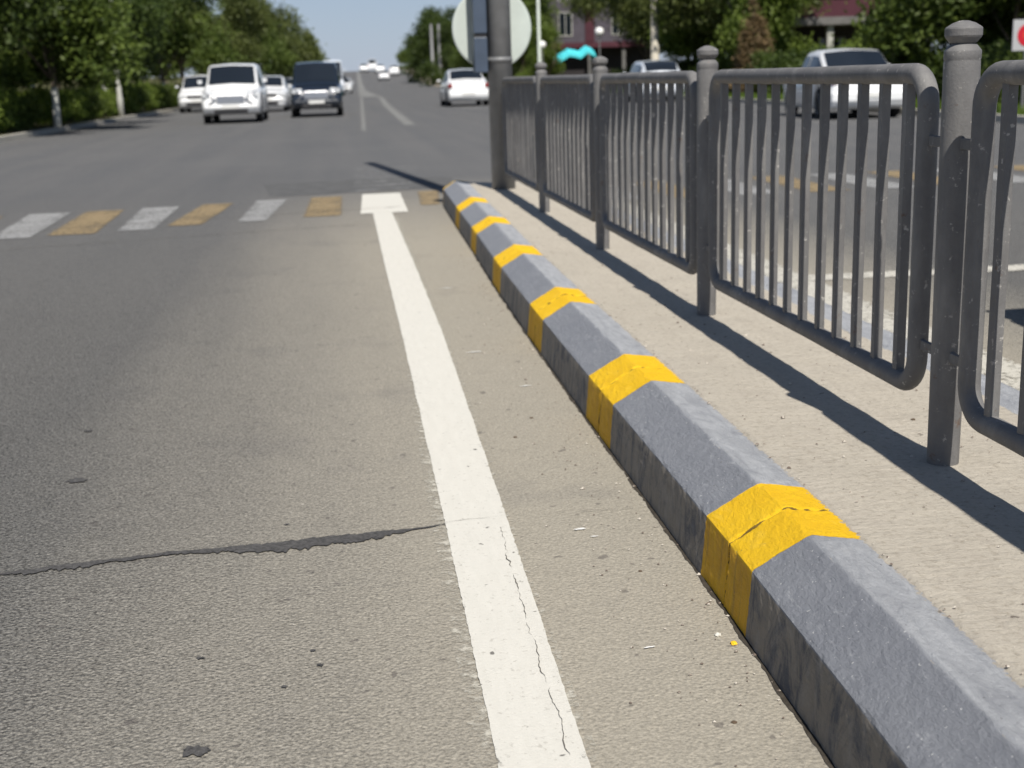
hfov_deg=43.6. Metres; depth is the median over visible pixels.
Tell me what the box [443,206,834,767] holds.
gutter dirt
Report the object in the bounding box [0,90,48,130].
shrub
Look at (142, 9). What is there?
tree
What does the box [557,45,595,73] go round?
market awning
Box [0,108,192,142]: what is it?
kerb
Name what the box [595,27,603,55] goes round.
globe lamp
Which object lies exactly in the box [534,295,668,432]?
kerb stone
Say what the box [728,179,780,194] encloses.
crosswalk stripe
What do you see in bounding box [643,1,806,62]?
tree
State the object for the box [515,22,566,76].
tree
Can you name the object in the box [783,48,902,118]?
car
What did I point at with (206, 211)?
crosswalk stripe
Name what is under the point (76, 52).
tree
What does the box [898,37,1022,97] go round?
shrub
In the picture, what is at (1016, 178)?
crosswalk stripe
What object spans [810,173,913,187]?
crosswalk stripe
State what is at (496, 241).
kerb stone
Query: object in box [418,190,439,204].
crosswalk stripe
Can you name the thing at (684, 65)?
shrub
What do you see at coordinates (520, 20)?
round sign
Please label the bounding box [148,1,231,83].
tree
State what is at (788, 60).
shrub
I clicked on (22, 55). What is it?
tree
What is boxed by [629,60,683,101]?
car
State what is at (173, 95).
shrub
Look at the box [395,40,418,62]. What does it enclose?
tree
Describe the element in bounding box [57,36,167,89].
tree
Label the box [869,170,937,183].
crosswalk stripe
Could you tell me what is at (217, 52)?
tree
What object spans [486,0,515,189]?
sign pole
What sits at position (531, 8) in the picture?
tree
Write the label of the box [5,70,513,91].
ground
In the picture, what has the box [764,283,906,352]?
kerb stone
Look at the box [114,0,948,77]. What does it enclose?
sky
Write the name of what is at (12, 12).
tree
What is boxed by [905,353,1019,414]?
kerb stone
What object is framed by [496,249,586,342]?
kerb stone
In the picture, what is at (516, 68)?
tree
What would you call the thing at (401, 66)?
tree
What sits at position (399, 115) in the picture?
gore line
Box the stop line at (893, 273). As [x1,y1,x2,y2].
[778,264,1023,281]
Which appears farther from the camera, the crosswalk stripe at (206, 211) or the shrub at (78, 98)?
the shrub at (78, 98)
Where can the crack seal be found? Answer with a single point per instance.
(300, 544)
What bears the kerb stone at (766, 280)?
on the road
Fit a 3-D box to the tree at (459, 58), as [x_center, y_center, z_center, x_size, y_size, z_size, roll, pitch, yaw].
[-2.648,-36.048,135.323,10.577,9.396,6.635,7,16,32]
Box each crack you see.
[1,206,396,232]
[500,527,566,749]
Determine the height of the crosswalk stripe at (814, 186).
0.001 m
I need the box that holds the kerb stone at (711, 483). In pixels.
[599,367,829,603]
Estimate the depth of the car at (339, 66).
107.05 m
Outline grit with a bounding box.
[438,210,1023,765]
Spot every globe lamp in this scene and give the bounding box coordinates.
[541,41,545,61]
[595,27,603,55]
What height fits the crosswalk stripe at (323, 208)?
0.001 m
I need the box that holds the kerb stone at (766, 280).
[674,241,782,285]
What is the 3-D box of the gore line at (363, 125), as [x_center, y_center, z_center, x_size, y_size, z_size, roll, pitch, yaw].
[-6.946,-12.856,59.244,0.202,0.001,62.012,-3,14,-6]
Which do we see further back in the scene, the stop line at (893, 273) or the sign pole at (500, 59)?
the sign pole at (500, 59)
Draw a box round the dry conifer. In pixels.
[729,0,776,93]
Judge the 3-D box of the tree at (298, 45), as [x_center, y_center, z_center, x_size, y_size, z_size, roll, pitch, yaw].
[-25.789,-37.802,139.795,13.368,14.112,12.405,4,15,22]
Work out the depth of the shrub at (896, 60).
37.20 m
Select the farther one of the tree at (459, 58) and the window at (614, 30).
the tree at (459, 58)
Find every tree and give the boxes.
[0,0,77,63]
[0,0,162,126]
[0,31,41,122]
[0,32,24,58]
[0,47,46,86]
[5,0,181,115]
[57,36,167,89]
[98,0,226,110]
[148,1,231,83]
[154,0,251,85]
[156,0,277,82]
[168,1,195,34]
[171,12,273,68]
[189,47,258,74]
[190,0,318,76]
[213,0,299,75]
[256,0,326,77]
[302,32,320,61]
[394,40,415,68]
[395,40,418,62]
[400,4,456,82]
[411,16,456,86]
[438,34,487,73]
[447,47,472,69]
[467,59,531,81]
[513,0,561,69]
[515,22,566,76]
[560,0,650,60]
[590,0,690,58]
[626,0,727,57]
[636,1,725,60]
[638,0,846,56]
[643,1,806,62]
[701,0,824,62]
[823,0,1023,62]
[829,0,1023,62]
[854,1,996,40]
[897,21,1022,53]
[981,0,1023,43]
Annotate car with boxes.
[175,75,206,112]
[197,63,267,123]
[263,76,291,110]
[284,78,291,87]
[285,61,345,116]
[323,60,345,95]
[344,78,353,92]
[358,64,368,71]
[367,59,376,69]
[374,65,384,72]
[377,70,389,79]
[388,65,398,75]
[437,69,488,106]
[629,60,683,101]
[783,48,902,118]
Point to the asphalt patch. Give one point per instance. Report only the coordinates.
(314, 188)
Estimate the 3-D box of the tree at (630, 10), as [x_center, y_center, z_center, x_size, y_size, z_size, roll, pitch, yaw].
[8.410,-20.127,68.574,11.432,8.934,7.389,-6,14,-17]
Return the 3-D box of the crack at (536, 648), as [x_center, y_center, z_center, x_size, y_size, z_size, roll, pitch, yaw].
[0.075,0.573,2.348,0.018,0.001,1.850,-3,14,-6]
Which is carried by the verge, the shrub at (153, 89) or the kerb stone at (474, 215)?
the shrub at (153, 89)
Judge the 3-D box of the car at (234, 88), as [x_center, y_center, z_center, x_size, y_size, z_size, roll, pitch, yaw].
[-8.716,-9.188,40.389,2.100,1.789,4.590,-4,14,-7]
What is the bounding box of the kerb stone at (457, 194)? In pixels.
[443,180,486,225]
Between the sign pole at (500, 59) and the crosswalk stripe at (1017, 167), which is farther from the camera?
the crosswalk stripe at (1017, 167)
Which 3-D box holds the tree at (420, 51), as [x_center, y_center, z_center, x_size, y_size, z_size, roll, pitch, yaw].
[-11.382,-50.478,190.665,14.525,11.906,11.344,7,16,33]
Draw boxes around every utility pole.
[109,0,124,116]
[430,24,435,84]
[437,24,442,84]
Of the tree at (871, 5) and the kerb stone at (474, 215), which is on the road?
the kerb stone at (474, 215)
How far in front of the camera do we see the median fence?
3.60 m
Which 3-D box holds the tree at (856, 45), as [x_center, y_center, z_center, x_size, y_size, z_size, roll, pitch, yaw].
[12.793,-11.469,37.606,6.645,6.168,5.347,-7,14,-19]
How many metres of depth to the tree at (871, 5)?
38.07 m
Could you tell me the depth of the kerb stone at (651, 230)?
7.48 m
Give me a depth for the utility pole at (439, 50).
170.44 m
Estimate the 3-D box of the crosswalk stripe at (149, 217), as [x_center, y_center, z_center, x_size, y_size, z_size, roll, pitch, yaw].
[-3.209,-1.466,11.291,0.383,0.001,2.000,-4,14,-7]
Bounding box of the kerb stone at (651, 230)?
[618,214,684,243]
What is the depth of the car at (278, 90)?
53.37 m
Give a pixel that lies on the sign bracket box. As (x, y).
(479, 38)
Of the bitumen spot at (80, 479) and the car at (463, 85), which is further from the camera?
the car at (463, 85)
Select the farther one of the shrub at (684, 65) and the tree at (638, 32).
the tree at (638, 32)
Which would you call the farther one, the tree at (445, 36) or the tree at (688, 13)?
the tree at (445, 36)
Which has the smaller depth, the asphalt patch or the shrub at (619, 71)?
the asphalt patch
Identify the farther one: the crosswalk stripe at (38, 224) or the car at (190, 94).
the car at (190, 94)
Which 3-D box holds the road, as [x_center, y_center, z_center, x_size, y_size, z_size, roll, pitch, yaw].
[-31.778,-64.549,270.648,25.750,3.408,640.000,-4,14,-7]
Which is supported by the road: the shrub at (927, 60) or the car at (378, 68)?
the car at (378, 68)
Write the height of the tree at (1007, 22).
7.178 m
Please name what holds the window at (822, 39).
in the maroon building at (827, 23)
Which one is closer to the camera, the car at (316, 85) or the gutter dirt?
the gutter dirt
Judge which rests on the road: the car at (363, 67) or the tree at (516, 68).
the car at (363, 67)
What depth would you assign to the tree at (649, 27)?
70.38 m
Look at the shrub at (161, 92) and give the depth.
60.98 m
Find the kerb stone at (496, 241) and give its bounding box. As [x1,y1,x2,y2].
[474,219,537,286]
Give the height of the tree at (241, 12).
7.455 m
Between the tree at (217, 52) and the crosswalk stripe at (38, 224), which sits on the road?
the crosswalk stripe at (38, 224)
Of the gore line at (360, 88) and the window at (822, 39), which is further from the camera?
the gore line at (360, 88)
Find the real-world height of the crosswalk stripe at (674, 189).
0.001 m
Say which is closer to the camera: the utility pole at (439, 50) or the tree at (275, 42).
the tree at (275, 42)
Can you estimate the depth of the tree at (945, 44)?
44.12 m
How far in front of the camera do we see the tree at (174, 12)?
65.25 m
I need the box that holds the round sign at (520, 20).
[452,0,530,63]
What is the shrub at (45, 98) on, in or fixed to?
on the verge
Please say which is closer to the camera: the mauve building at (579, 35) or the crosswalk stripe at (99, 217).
the crosswalk stripe at (99, 217)
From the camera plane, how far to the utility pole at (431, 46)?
170.21 m
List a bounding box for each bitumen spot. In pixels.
[66,477,87,482]
[182,745,210,756]
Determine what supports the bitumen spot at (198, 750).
on the road
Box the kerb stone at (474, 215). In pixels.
[457,199,507,251]
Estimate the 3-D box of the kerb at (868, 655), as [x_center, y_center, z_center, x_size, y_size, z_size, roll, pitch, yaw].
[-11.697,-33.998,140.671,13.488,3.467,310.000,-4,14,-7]
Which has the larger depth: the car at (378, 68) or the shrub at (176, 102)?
the car at (378, 68)
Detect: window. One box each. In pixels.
[558,12,572,35]
[611,16,624,34]
[817,36,844,48]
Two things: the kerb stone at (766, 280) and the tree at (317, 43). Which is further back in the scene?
the tree at (317, 43)
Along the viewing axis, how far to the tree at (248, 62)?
110.63 m
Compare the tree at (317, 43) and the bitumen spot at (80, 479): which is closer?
the bitumen spot at (80, 479)
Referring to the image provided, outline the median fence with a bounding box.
[502,20,1023,465]
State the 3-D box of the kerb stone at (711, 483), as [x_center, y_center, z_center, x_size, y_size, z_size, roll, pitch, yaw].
[0.480,0.210,3.396,0.251,0.223,1.386,-4,14,-7]
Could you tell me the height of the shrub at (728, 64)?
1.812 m
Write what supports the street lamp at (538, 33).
on the road
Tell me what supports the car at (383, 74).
on the road
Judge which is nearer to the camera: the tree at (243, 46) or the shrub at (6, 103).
the shrub at (6, 103)
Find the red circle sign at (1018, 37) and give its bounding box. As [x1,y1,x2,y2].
[1012,20,1023,107]
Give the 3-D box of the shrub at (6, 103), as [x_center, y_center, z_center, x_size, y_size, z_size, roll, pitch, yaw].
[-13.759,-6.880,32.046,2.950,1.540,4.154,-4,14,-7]
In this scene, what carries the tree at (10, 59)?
on the verge
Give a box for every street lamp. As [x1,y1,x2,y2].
[537,0,540,61]
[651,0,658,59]
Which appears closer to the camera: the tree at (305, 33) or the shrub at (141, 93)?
the shrub at (141, 93)
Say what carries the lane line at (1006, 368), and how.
on the road
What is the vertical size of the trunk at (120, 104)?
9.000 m
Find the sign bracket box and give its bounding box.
[471,0,487,72]
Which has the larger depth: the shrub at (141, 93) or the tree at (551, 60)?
the tree at (551, 60)
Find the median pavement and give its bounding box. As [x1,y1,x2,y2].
[468,181,1023,686]
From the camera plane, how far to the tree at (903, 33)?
32.92 m
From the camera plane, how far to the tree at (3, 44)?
41.54 m
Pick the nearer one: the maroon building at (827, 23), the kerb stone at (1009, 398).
the kerb stone at (1009, 398)
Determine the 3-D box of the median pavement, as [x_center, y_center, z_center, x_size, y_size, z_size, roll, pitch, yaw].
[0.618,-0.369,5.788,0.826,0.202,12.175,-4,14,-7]
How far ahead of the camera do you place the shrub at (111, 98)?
47.81 m
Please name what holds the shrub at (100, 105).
on the verge
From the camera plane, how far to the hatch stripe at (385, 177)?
15.10 m
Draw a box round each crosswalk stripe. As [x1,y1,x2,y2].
[0,212,70,238]
[50,210,122,234]
[118,206,178,230]
[169,203,232,225]
[237,199,287,221]
[303,196,341,216]
[360,193,407,213]
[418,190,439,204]
[636,181,684,197]
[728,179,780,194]
[753,175,834,191]
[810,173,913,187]
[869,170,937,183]
[937,169,1023,182]
[994,165,1023,170]
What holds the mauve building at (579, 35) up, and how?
on the ground at (156, 81)
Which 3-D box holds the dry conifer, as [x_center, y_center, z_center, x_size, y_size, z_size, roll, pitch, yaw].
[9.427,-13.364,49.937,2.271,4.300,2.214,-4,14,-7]
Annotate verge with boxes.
[0,105,178,135]
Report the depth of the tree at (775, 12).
52.49 m
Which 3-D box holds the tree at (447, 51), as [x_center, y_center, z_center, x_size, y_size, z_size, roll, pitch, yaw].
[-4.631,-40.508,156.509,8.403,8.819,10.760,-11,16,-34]
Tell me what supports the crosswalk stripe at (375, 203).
on the road
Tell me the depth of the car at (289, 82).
81.88 m
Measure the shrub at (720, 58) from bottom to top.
1.991 m
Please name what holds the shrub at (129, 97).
on the verge
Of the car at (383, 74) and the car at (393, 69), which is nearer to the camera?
the car at (383, 74)
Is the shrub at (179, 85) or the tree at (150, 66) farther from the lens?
the shrub at (179, 85)
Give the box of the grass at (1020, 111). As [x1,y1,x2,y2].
[610,88,1023,114]
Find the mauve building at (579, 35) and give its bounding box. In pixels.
[542,0,650,85]
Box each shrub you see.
[0,81,33,132]
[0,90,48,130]
[5,82,77,127]
[28,86,97,123]
[60,88,109,120]
[66,80,147,115]
[82,81,153,113]
[82,88,127,117]
[125,80,163,111]
[144,81,179,108]
[144,85,169,110]
[160,82,180,107]
[160,83,181,106]
[609,66,630,87]
[666,54,727,89]
[688,51,746,89]
[720,58,781,91]
[743,45,832,93]
[884,53,942,95]
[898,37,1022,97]
[980,41,1023,104]
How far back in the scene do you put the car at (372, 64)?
250.84 m
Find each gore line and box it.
[357,72,378,96]
[360,98,366,130]
[378,97,415,124]
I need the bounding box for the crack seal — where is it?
[0,524,440,574]
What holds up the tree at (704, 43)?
on the verge
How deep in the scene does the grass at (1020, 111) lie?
32.22 m
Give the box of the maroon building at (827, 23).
[772,0,927,48]
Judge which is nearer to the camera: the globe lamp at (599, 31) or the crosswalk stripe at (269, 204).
the crosswalk stripe at (269, 204)
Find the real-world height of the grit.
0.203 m
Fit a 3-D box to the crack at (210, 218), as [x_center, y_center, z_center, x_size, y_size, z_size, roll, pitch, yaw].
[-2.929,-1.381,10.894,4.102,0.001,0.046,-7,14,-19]
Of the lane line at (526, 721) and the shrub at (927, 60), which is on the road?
the lane line at (526, 721)
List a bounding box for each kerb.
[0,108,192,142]
[399,69,1023,767]
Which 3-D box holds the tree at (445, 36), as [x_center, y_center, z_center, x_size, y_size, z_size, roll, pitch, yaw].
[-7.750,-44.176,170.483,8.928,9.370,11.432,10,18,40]
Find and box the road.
[0,70,1023,767]
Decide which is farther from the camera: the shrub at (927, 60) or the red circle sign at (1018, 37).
the shrub at (927, 60)
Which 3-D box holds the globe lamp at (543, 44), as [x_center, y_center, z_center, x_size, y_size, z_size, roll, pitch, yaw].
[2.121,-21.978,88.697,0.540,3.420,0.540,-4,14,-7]
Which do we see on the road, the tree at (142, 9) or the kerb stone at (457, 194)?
the kerb stone at (457, 194)
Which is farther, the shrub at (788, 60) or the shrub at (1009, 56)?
the shrub at (788, 60)
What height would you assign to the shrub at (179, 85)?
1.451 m
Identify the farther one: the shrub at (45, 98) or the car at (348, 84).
the car at (348, 84)
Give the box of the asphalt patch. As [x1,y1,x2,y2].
[264,177,451,196]
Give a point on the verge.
(41, 126)
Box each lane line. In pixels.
[373,212,590,767]
[630,204,1020,390]
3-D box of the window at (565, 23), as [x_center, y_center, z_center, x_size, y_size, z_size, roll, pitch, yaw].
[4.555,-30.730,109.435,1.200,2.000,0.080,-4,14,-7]

